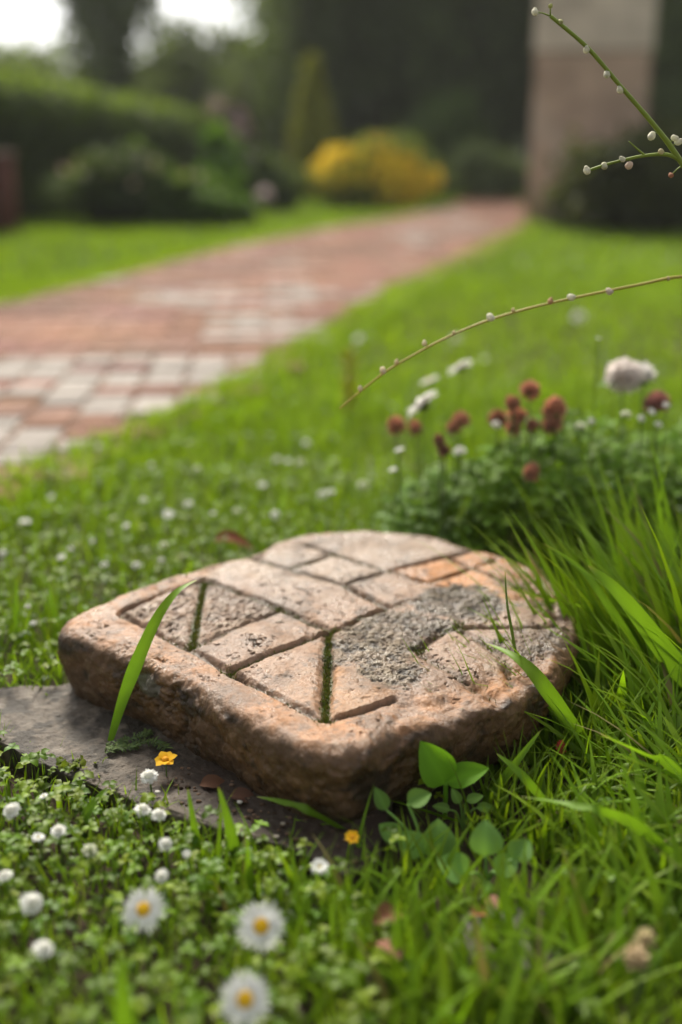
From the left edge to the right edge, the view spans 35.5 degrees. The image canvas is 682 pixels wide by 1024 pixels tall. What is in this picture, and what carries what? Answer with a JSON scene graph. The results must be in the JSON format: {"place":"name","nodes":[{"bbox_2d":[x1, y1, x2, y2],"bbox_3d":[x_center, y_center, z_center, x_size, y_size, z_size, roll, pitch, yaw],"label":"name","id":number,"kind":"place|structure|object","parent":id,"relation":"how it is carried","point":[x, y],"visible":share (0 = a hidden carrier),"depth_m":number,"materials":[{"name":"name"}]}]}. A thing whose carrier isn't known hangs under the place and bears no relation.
{"place":"outdoors","nodes":[
{"label":"outdoors","id":0,"kind":"place"},
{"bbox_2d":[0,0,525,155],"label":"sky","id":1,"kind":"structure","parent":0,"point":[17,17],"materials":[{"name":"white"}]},
{"bbox_2d":[0,197,540,517],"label":"path","id":2,"kind":"structure","parent":0,"point":[77,360],"depth_m":2.92,"materials":[{"name":"brick"}]},
{"bbox_2d":[0,156,681,1023],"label":"ground","id":3,"kind":"structure","parent":0,"point":[398,810],"depth_m":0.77,"materials":[{"name":"plant"}]},
{"bbox_2d":[0,152,18,232],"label":"wooden post","id":4,"kind":"object","parent":3,"relation":"on","point":[8,213],"visible":0.71,"depth_m":6.23,"materials":[{"name":"paint"}]},
{"bbox_2d":[2,802,20,841],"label":"white flower","id":5,"kind":"object","parent":3,"relation":"on","point":[11,810],"visible":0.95,"depth_m":0.72,"materials":[{"name":"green plant"}]},
{"bbox_2d":[19,892,43,942],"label":"white flower","id":6,"kind":"object","parent":3,"relation":"on","point":[31,903],"visible":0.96,"depth_m":0.63,"materials":[{"name":"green plant"}]},
{"bbox_2d":[32,939,53,979],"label":"white flower","id":7,"kind":"object","parent":3,"relation":"on","point":[43,948],"visible":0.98,"depth_m":0.59,"materials":[{"name":"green plant"}]},
{"bbox_2d":[0,32,94,90],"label":"woodland tree","id":8,"kind":"object","parent":3,"relation":"on","point":[42,52],"visible":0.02,"depth_m":16.87,"materials":[{"name":"green plant"}]},
{"bbox_2d":[0,34,97,87],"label":"woodland tree","id":9,"kind":"object","parent":3,"relation":"on","point":[13,60],"visible":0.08,"depth_m":14.92,"materials":[{"name":"green plant"}]},
{"bbox_2d":[0,570,101,657],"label":"grass tuft","id":10,"kind":"object","parent":3,"relation":"on","point":[53,628],"visible":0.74,"depth_m":1.04,"materials":[{"name":"green plant"}]},
{"bbox_2d":[30,0,184,108],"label":"woodland tree","id":11,"kind":"object","parent":3,"relation":"on","point":[108,30],"visible":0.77,"depth_m":14.31,"materials":[{"name":"green plant"}]},
{"bbox_2d":[0,66,224,221],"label":"hedge","id":12,"kind":"object","parent":3,"relation":"on","point":[55,124],"visible":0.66,"depth_m":8.00,"materials":[{"name":"plant"}]},
{"bbox_2d":[33,131,196,224],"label":"border perennial","id":13,"kind":"object","parent":3,"relation":"on","point":[103,189],"visible":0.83,"depth_m":6.76,"materials":[{"name":"plant"}]},
{"bbox_2d":[115,951,134,1023],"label":"blade of grass","id":14,"kind":"object","parent":3,"relation":"on","point":[123,1009],"visible":1,"depth_m":0.54,"materials":[{"name":"green plant"}]},
{"bbox_2d":[119,887,167,968],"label":"daisy","id":15,"kind":"object","parent":3,"relation":"on","point":[148,911],"visible":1,"depth_m":0.60,"materials":[{"name":"white plant"}]},
{"bbox_2d":[123,164,203,226],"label":"border perennial","id":16,"kind":"object","parent":3,"relation":"on","point":[179,185],"visible":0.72,"depth_m":6.82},
{"bbox_2d":[187,789,200,852],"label":"blade of grass","id":17,"kind":"object","parent":3,"relation":"on","point":[194,826],"visible":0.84,"depth_m":0.71,"materials":[{"name":"green plant"}]},
{"bbox_2d":[0,683,391,894],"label":"flat stone","id":18,"kind":"object","parent":3,"relation":"on","point":[38,717],"visible":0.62,"depth_m":0.80,"materials":[{"name":"stone"}]},
{"bbox_2d":[56,755,106,771],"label":"herb","id":19,"kind":"object","parent":18,"relation":"on","point":[64,762],"visible":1,"depth_m":0.80,"materials":[{"name":"green plant"}]},
{"bbox_2d":[105,728,173,752],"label":"fern sprig","id":20,"kind":"object","parent":18,"relation":"on","point":[120,744],"visible":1,"depth_m":0.83,"materials":[{"name":"green plant"}]},
{"bbox_2d":[107,580,196,740],"bbox_3d":[-0.147,0.119,0.849,0.091,0.113,0.011,-16,24,-40],"label":"blade of grass","id":21,"kind":"object","parent":18,"relation":"on","point":[134,667],"visible":1,"depth_m":0.84,"materials":[{"name":"green plant"}]},
{"bbox_2d":[167,767,373,863],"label":"earth crumbs","id":22,"kind":"object","parent":18,"relation":"on","point":[253,819],"visible":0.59,"depth_m":0.74,"materials":[{"name":"soil"}]},
{"bbox_2d":[258,797,345,828],"bbox_3d":[-0.021,0.214,0.731,0.078,0.036,0.017,2,19,7],"label":"blade of grass","id":23,"kind":"object","parent":18,"relation":"on","point":[305,809],"visible":0.85,"depth_m":0.72,"materials":[{"name":"green plant"}]},
{"bbox_2d":[132,0,291,163],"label":"woodland tree","id":24,"kind":"object","parent":3,"relation":"on","point":[198,80],"visible":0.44,"depth_m":15.49,"materials":[{"name":"green plant"}]},
{"bbox_2d":[165,172,263,225],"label":"border perennial","id":25,"kind":"object","parent":3,"relation":"on","point":[214,201],"visible":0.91,"depth_m":6.83,"materials":[{"name":"plant"}]},
{"bbox_2d":[189,119,248,194],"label":"bush","id":26,"kind":"object","parent":3,"relation":"on","point":[221,151],"visible":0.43,"depth_m":8.47,"materials":[{"name":"plant"}]},
{"bbox_2d":[201,78,256,170],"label":"pink flower shrub","id":27,"kind":"object","parent":3,"relation":"on","point":[234,118],"visible":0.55,"depth_m":12.33,"materials":[{"name":"green plant"}]},
{"bbox_2d":[218,787,242,867],"bbox_3d":[-0.073,0.210,0.708,0.016,0.056,0.014,0,19,0],"label":"blade of grass","id":28,"kind":"object","parent":3,"relation":"on","point":[232,840],"visible":0.83,"depth_m":0.70,"materials":[{"name":"green plant"}]},
{"bbox_2d":[214,530,252,548],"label":"dead leaf","id":29,"kind":"object","parent":3,"relation":"on","point":[233,536],"visible":1,"depth_m":1.23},
{"bbox_2d":[217,968,271,1023],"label":"daisy","id":30,"kind":"object","parent":3,"relation":"on","point":[247,996],"visible":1,"depth_m":0.54,"materials":[{"name":"white plant"}]},
{"bbox_2d":[175,793,313,933],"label":"grass tuft","id":31,"kind":"object","parent":3,"relation":"on","point":[246,873],"visible":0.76,"depth_m":0.68,"materials":[{"name":"green plant"}]},
{"bbox_2d":[234,901,285,981],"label":"daisy","id":32,"kind":"object","parent":3,"relation":"on","point":[261,928],"visible":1,"depth_m":0.59,"materials":[{"name":"white plant"}]},
{"bbox_2d":[239,142,302,210],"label":"border perennial","id":33,"kind":"object","parent":3,"relation":"on","point":[278,180],"visible":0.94,"depth_m":8.49,"materials":[{"name":"plant"}]},
{"bbox_2d":[207,0,387,164],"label":"woodland tree","id":34,"kind":"object","parent":3,"relation":"on","point":[302,35],"visible":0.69,"depth_m":13.84,"materials":[{"name":"green plant"}]},
{"bbox_2d":[285,50,339,199],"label":"conical shrub","id":35,"kind":"object","parent":3,"relation":"on","point":[310,134],"visible":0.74,"depth_m":10.52,"materials":[{"name":"green plant"}]},
{"bbox_2d":[57,531,580,822],"bbox_3d":[0.015,0.114,0.942,0.381,0.067,0.410,17,25,41],"label":"carved slab","id":36,"kind":"object","parent":3,"relation":"on","point":[291,670],"depth_m":0.85,"materials":[{"name":"stone"}]},
{"bbox_2d":[224,786,417,1004],"bbox_3d":[-0.006,0.229,0.656,0.120,0.056,0.108,-9,21,-26],"label":"grass tuft","id":37,"kind":"object","parent":3,"relation":"on","point":[299,906],"visible":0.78,"depth_m":0.65,"materials":[{"name":"green plant"}]},
{"bbox_2d":[265,19,409,164],"bbox_3d":[0.285,-6.819,17.173,3.451,3.107,3.679,16,25,40],"label":"woodland tree","id":38,"kind":"object","parent":3,"relation":"on","point":[353,122],"visible":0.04,"depth_m":16.50,"materials":[{"name":"green plant"}]},
{"bbox_2d":[0,335,681,1023],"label":"ground cover","id":39,"kind":"object","parent":3,"relation":"on","point":[160,969],"visible":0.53,"depth_m":0.68,"materials":[{"name":"green plant"}]},
{"bbox_2d":[231,0,453,145],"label":"woodland tree","id":40,"kind":"object","parent":3,"relation":"on","point":[379,123],"visible":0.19,"depth_m":15.57,"materials":[{"name":"green plant"}]},
{"bbox_2d":[340,344,360,424],"bbox_3d":[0.014,-0.216,1.828,0.039,0.144,0.033,4,19,12],"label":"seed spike","id":41,"kind":"object","parent":3,"relation":"on","point":[350,390],"visible":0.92,"depth_m":1.82,"materials":[{"name":"green plant"}]},
{"bbox_2d":[296,126,461,208],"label":"yellow flower bush","id":42,"kind":"object","parent":3,"relation":"on","point":[381,170],"visible":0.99,"depth_m":8.86,"materials":[{"name":"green plant"}]},
{"bbox_2d":[373,902,401,924],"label":"dead leaf","id":43,"kind":"object","parent":3,"relation":"on","point":[384,908],"visible":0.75,"depth_m":0.64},
{"bbox_2d":[386,415,405,505],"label":"red clover flower","id":44,"kind":"object","parent":3,"relation":"on","point":[396,425],"visible":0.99,"depth_m":1.23,"materials":[{"name":"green plant"}]},
{"bbox_2d":[374,787,455,880],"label":"round leaf plant","id":45,"kind":"object","parent":3,"relation":"on","point":[417,798],"visible":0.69,"depth_m":0.71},
{"bbox_2d":[408,419,423,516],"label":"red clover flower","id":46,"kind":"object","parent":3,"relation":"on","point":[414,425],"visible":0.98,"depth_m":1.25,"materials":[{"name":"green plant"}]},
{"bbox_2d":[347,804,487,949],"bbox_3d":[0.049,0.229,0.674,0.086,0.045,0.132,-3,19,-9],"label":"grass tuft","id":47,"kind":"object","parent":3,"relation":"on","point":[422,860],"visible":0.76,"depth_m":0.68,"materials":[{"name":"green plant"}]},
{"bbox_2d":[407,389,438,484],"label":"white daisy","id":48,"kind":"object","parent":3,"relation":"on","point":[422,404],"visible":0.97,"depth_m":1.22,"materials":[{"name":"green plant"}]},
{"bbox_2d":[347,454,514,552],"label":"clover plant","id":49,"kind":"object","parent":3,"relation":"on","point":[425,512],"visible":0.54,"depth_m":1.21,"materials":[{"name":"green plant"}]},
{"bbox_2d":[330,0,535,187],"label":"woodland tree","id":50,"kind":"object","parent":3,"relation":"on","point":[470,27],"visible":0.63,"depth_m":13.92,"materials":[{"name":"green plant"}]},
{"bbox_2d":[433,433,445,538],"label":"red clover flower","id":51,"kind":"object","parent":3,"relation":"on","point":[438,440],"visible":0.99,"depth_m":1.14,"materials":[{"name":"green plant"}]},
{"bbox_2d":[393,80,489,193],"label":"round shrub","id":52,"kind":"object","parent":3,"relation":"on","point":[444,129],"visible":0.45,"depth_m":12.00,"materials":[{"name":"green plant"}]},
{"bbox_2d":[437,445,450,538],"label":"red clover flower","id":53,"kind":"object","parent":3,"relation":"on","point":[444,451],"visible":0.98,"depth_m":1.15,"materials":[{"name":"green plant"}]},
{"bbox_2d":[360,33,528,158],"bbox_3d":[1.711,-6.625,17.182,3.291,2.707,3.809,-6,19,-16],"label":"woodland tree","id":54,"kind":"object","parent":3,"relation":"on","point":[403,99],"visible":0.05,"depth_m":16.28,"materials":[{"name":"green plant"}]},
{"bbox_2d":[364,429,539,554],"bbox_3d":[0.140,-0.037,1.324,0.226,0.134,0.258,-13,23,-34],"label":"grass tuft","id":55,"kind":"object","parent":3,"relation":"on","point":[425,466],"visible":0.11,"depth_m":1.35,"materials":[{"name":"green plant"}]},
{"bbox_2d":[419,741,488,819],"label":"seedling","id":56,"kind":"object","parent":3,"relation":"on","point":[436,768],"visible":1,"depth_m":0.75,"materials":[{"name":"green plant"}]},
{"bbox_2d":[452,410,472,480],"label":"red clover flower","id":57,"kind":"object","parent":3,"relation":"on","point":[461,417],"visible":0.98,"depth_m":1.23,"materials":[{"name":"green plant"}]},
{"bbox_2d":[331,846,594,1023],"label":"grass tuft","id":58,"kind":"object","parent":3,"relation":"on","point":[445,984],"visible":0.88,"depth_m":0.59,"materials":[{"name":"green plant"}]},
{"bbox_2d":[432,788,493,830],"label":"herb","id":59,"kind":"object","parent":3,"relation":"on","point":[457,798],"visible":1,"depth_m":0.75,"materials":[{"name":"green plant"}]},
{"bbox_2d":[437,819,531,897],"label":"round leaf plant","id":60,"kind":"object","parent":3,"relation":"on","point":[485,833],"visible":0.84,"depth_m":0.69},
{"bbox_2d":[441,140,528,199],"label":"grey leaf shrub","id":61,"kind":"object","parent":3,"relation":"on","point":[485,174],"visible":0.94,"depth_m":10.24,"materials":[{"name":"green plant"}]},
{"bbox_2d":[413,597,573,758],"bbox_3d":[0.104,0.123,0.860,0.162,0.127,0.134,-7,20,-19],"label":"grass tuft","id":62,"kind":"object","parent":3,"relation":"on","point":[501,639],"visible":0.16,"depth_m":0.85,"materials":[{"name":"green plant"}]},
{"bbox_2d":[487,408,508,513],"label":"red clover flower","id":63,"kind":"object","parent":3,"relation":"on","point":[500,416],"visible":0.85,"depth_m":1.24,"materials":[{"name":"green plant"}]},
{"bbox_2d":[339,275,681,408],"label":"arching stem","id":64,"kind":"object","parent":3,"relation":"on","point":[491,317],"visible":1,"depth_m":0.89,"materials":[{"name":"green plant"}]},
{"bbox_2d":[482,730,540,801],"bbox_3d":[0.122,0.188,0.766,0.046,0.061,0.008,-4,19,-12],"label":"blade of grass","id":65,"kind":"object","parent":3,"relation":"on","point":[520,757],"visible":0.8,"depth_m":0.76,"materials":[{"name":"green plant"}]},
{"bbox_2d":[504,394,522,550],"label":"red clover flower","id":66,"kind":"object","parent":3,"relation":"on","point":[513,403],"visible":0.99,"depth_m":1.16,"materials":[{"name":"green plant"}]},
{"bbox_2d":[460,906,567,993],"bbox_3d":[0.103,0.261,0.632,0.066,0.023,0.066,0,19,0],"label":"flat stone","id":67,"kind":"object","parent":3,"relation":"on","point":[470,959],"visible":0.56,"depth_m":0.62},
{"bbox_2d":[349,844,681,1023],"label":"grass tuft","id":68,"kind":"object","parent":3,"relation":"on","point":[506,1013],"visible":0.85,"depth_m":0.60,"materials":[{"name":"green plant"}]},
{"bbox_2d":[507,408,528,534],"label":"red clover flower","id":69,"kind":"object","parent":3,"relation":"on","point":[520,415],"visible":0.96,"depth_m":1.18,"materials":[{"name":"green plant"}]},
{"bbox_2d":[517,379,541,562],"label":"red clover flower","id":70,"kind":"object","parent":3,"relation":"on","point":[530,390],"visible":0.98,"depth_m":1.17,"materials":[{"name":"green plant"}]},
{"bbox_2d":[418,502,642,670],"bbox_3d":[0.172,0.065,0.974,0.222,0.164,0.179,0,19,0],"label":"grass tuft","id":71,"kind":"object","parent":3,"relation":"on","point":[539,586],"visible":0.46,"depth_m":0.95,"materials":[{"name":"green plant"}]},
{"bbox_2d":[521,461,540,550],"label":"red clover flower","id":72,"kind":"object","parent":3,"relation":"on","point":[531,472],"visible":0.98,"depth_m":1.14,"materials":[{"name":"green plant"}]},
{"bbox_2d":[496,753,568,827],"bbox_3d":[0.134,0.200,0.752,0.055,0.049,0.011,7,20,21],"label":"blade of grass","id":73,"kind":"object","parent":3,"relation":"on","point":[532,786],"visible":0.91,"depth_m":0.75,"materials":[{"name":"green plant"}]},
{"bbox_2d":[451,580,628,747],"bbox_3d":[0.139,0.120,0.874,0.170,0.124,0.190,-9,20,-24],"label":"grass tuft","id":74,"kind":"object","parent":3,"relation":"on","point":[622,684],"visible":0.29,"depth_m":0.85,"materials":[{"name":"green plant"}]},
{"bbox_2d":[486,643,598,755],"bbox_3d":[0.155,0.155,0.829,0.105,0.086,0.025,10,21,28],"label":"blade of grass","id":75,"kind":"object","parent":3,"relation":"on","point":[543,685],"visible":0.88,"depth_m":0.81,"materials":[{"name":"green plant"}]},
{"bbox_2d":[406,387,681,576],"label":"clover plant","id":76,"kind":"object","parent":3,"relation":"on","point":[479,474],"visible":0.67,"depth_m":1.19,"materials":[{"name":"green plant"}]},
{"bbox_2d":[414,0,676,166],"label":"woodland tree","id":77,"kind":"object","parent":3,"relation":"on","point":[501,107],"visible":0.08,"depth_m":15.39,"materials":[{"name":"green plant"}]},
{"bbox_2d":[539,394,566,516],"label":"red clover flower","id":78,"kind":"object","parent":3,"relation":"on","point":[555,406],"visible":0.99,"depth_m":1.17,"materials":[{"name":"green plant"}]},
{"bbox_2d":[542,416,563,548],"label":"red clover flower","id":79,"kind":"object","parent":3,"relation":"on","point":[552,426],"visible":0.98,"depth_m":1.17,"materials":[{"name":"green plant"}]},
{"bbox_2d":[496,538,610,719],"bbox_3d":[0.177,0.101,0.917,0.130,0.133,0.114,0,19,0],"label":"grass tuft","id":80,"kind":"object","parent":3,"relation":"on","point":[589,667],"visible":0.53,"depth_m":0.90,"materials":[{"name":"green plant"}]},
{"bbox_2d":[449,797,681,1023],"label":"grass tuft","id":81,"kind":"object","parent":3,"relation":"on","point":[582,888],"visible":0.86,"depth_m":0.62,"materials":[{"name":"green plant"}]},
{"bbox_2d":[537,598,619,703],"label":"grass tuft","id":82,"kind":"object","parent":3,"relation":"on","point":[580,682],"visible":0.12,"depth_m":0.92,"materials":[{"name":"green plant"}]},
{"bbox_2d":[521,505,648,694],"bbox_3d":[0.229,0.080,0.943,0.142,0.156,0.067,8,20,22],"label":"grass tuft","id":83,"kind":"object","parent":3,"relation":"on","point":[602,618],"visible":0.44,"depth_m":0.93,"materials":[{"name":"green plant"}]},
{"bbox_2d":[493,684,681,907],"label":"grass tuft","id":84,"kind":"object","parent":3,"relation":"on","point":[623,872],"visible":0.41,"depth_m":0.75,"materials":[{"name":"green plant"}]},
{"bbox_2d":[496,738,681,936],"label":"grass tuft","id":85,"kind":"object","parent":3,"relation":"on","point":[661,811],"visible":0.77,"depth_m":0.69,"materials":[{"name":"green plant"}]},
{"bbox_2d":[500,429,681,628],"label":"grass tuft","id":86,"kind":"object","parent":3,"relation":"on","point":[614,555],"visible":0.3,"depth_m":1.02,"materials":[{"name":"green plant"}]},
{"bbox_2d":[526,0,657,224],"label":"stone pillar","id":87,"kind":"structure","parent":3,"relation":"on","point":[573,87],"depth_m":6.78,"materials":[{"name":"stone"}]},
{"bbox_2d":[509,468,681,599],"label":"grass tuft","id":88,"kind":"object","parent":3,"relation":"on","point":[554,554],"visible":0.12,"depth_m":1.14,"materials":[{"name":"green plant"}]},
{"bbox_2d":[543,543,651,673],"bbox_3d":[0.226,0.102,0.912,0.124,0.133,0.013,10,21,28],"label":"blade of grass","id":89,"kind":"object","parent":3,"relation":"on","point":[608,605],"visible":0.73,"depth_m":0.90,"materials":[{"name":"green plant"}]},
{"bbox_2d":[515,0,681,132],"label":"woodland tree","id":90,"kind":"object","parent":3,"relation":"on","point":[653,107],"visible":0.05,"depth_m":13.07,"materials":[{"name":"green plant"}]},
{"bbox_2d":[516,581,681,794],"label":"grass tuft","id":91,"kind":"object","parent":3,"relation":"on","point":[643,743],"visible":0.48,"depth_m":0.84,"materials":[{"name":"green plant"}]},
{"bbox_2d":[525,797,674,864],"bbox_3d":[0.177,0.215,0.691,0.125,0.061,0.017,5,19,13],"label":"blade of grass","id":92,"kind":"object","parent":3,"relation":"on","point":[636,825],"visible":0.97,"depth_m":0.68,"materials":[{"name":"green plant"}]},
{"bbox_2d":[524,617,681,825],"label":"grass tuft","id":93,"kind":"object","parent":3,"relation":"on","point":[659,742],"visible":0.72,"depth_m":0.80,"materials":[{"name":"green plant"}]},
{"bbox_2d":[531,3,681,177],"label":"flowering stem","id":94,"kind":"object","parent":3,"relation":"on","point":[677,140],"visible":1,"depth_m":0.81,"materials":[{"name":"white plant"}]},
{"bbox_2d":[535,605,681,740],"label":"grass tuft","id":95,"kind":"object","parent":3,"relation":"on","point":[663,674],"visible":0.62,"depth_m":0.86,"materials":[{"name":"green plant"}]},
{"bbox_2d":[537,112,681,236],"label":"dark shrub","id":96,"kind":"object","parent":3,"relation":"on","point":[643,193],"visible":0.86,"depth_m":6.09,"materials":[{"name":"green plant"}]},
{"bbox_2d":[562,485,681,707],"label":"grass tuft","id":97,"kind":"object","parent":3,"relation":"on","point":[663,612],"visible":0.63,"depth_m":0.92,"materials":[{"name":"green plant"}]},
{"bbox_2d":[598,356,650,514],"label":"white clover flower","id":98,"kind":"object","parent":3,"relation":"on","point":[624,374],"visible":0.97,"depth_m":1.18,"materials":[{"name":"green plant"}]},
{"bbox_2d":[576,395,681,561],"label":"clover plant","id":99,"kind":"object","parent":3,"relation":"on","point":[675,442],"visible":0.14,"depth_m":1.24,"materials":[{"name":"green plant"}]},
{"bbox_2d":[587,565,681,689],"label":"blade of grass","id":100,"kind":"object","parent":3,"relation":"on","point":[640,618],"visible":0.99,"depth_m":0.86,"materials":[{"name":"green plant"}]},
{"bbox_2d":[622,942,649,1023],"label":"white clover flower","id":101,"kind":"object","parent":3,"relation":"on","point":[635,957],"visible":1,"depth_m":0.57,"materials":[{"name":"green plant"}]},
{"bbox_2d":[595,459,681,648],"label":"grass tuft","id":102,"kind":"object","parent":3,"relation":"on","point":[663,574],"visible":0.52,"depth_m":0.97,"materials":[{"name":"green plant"}]},
{"bbox_2d":[601,734,681,787],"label":"blade of grass","id":103,"kind":"object","parent":3,"relation":"on","point":[667,766],"visible":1,"depth_m":0.74,"materials":[{"name":"green plant"}]},
{"bbox_2d":[633,927,654,1014],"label":"white clover flower","id":104,"kind":"object","parent":3,"relation":"on","point":[644,938],"visible":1,"depth_m":0.58,"materials":[{"name":"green plant"}]},
{"bbox_2d":[635,361,656,479],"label":"white clover flower","id":105,"kind":"object","parent":3,"relation":"on","point":[646,369],"visible":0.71,"depth_m":1.20,"materials":[{"name":"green plant"}]},
{"bbox_2d":[642,390,673,537],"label":"red clover flower","id":106,"kind":"object","parent":3,"relation":"on","point":[655,400],"visible":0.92,"depth_m":1.16,"materials":[{"name":"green plant"}]},
{"bbox_2d":[645,0,681,128],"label":"woodland tree","id":107,"kind":"object","parent":3,"relation":"on","point":[664,7],"visible":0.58,"depth_m":12.36,"materials":[{"name":"green plant"}]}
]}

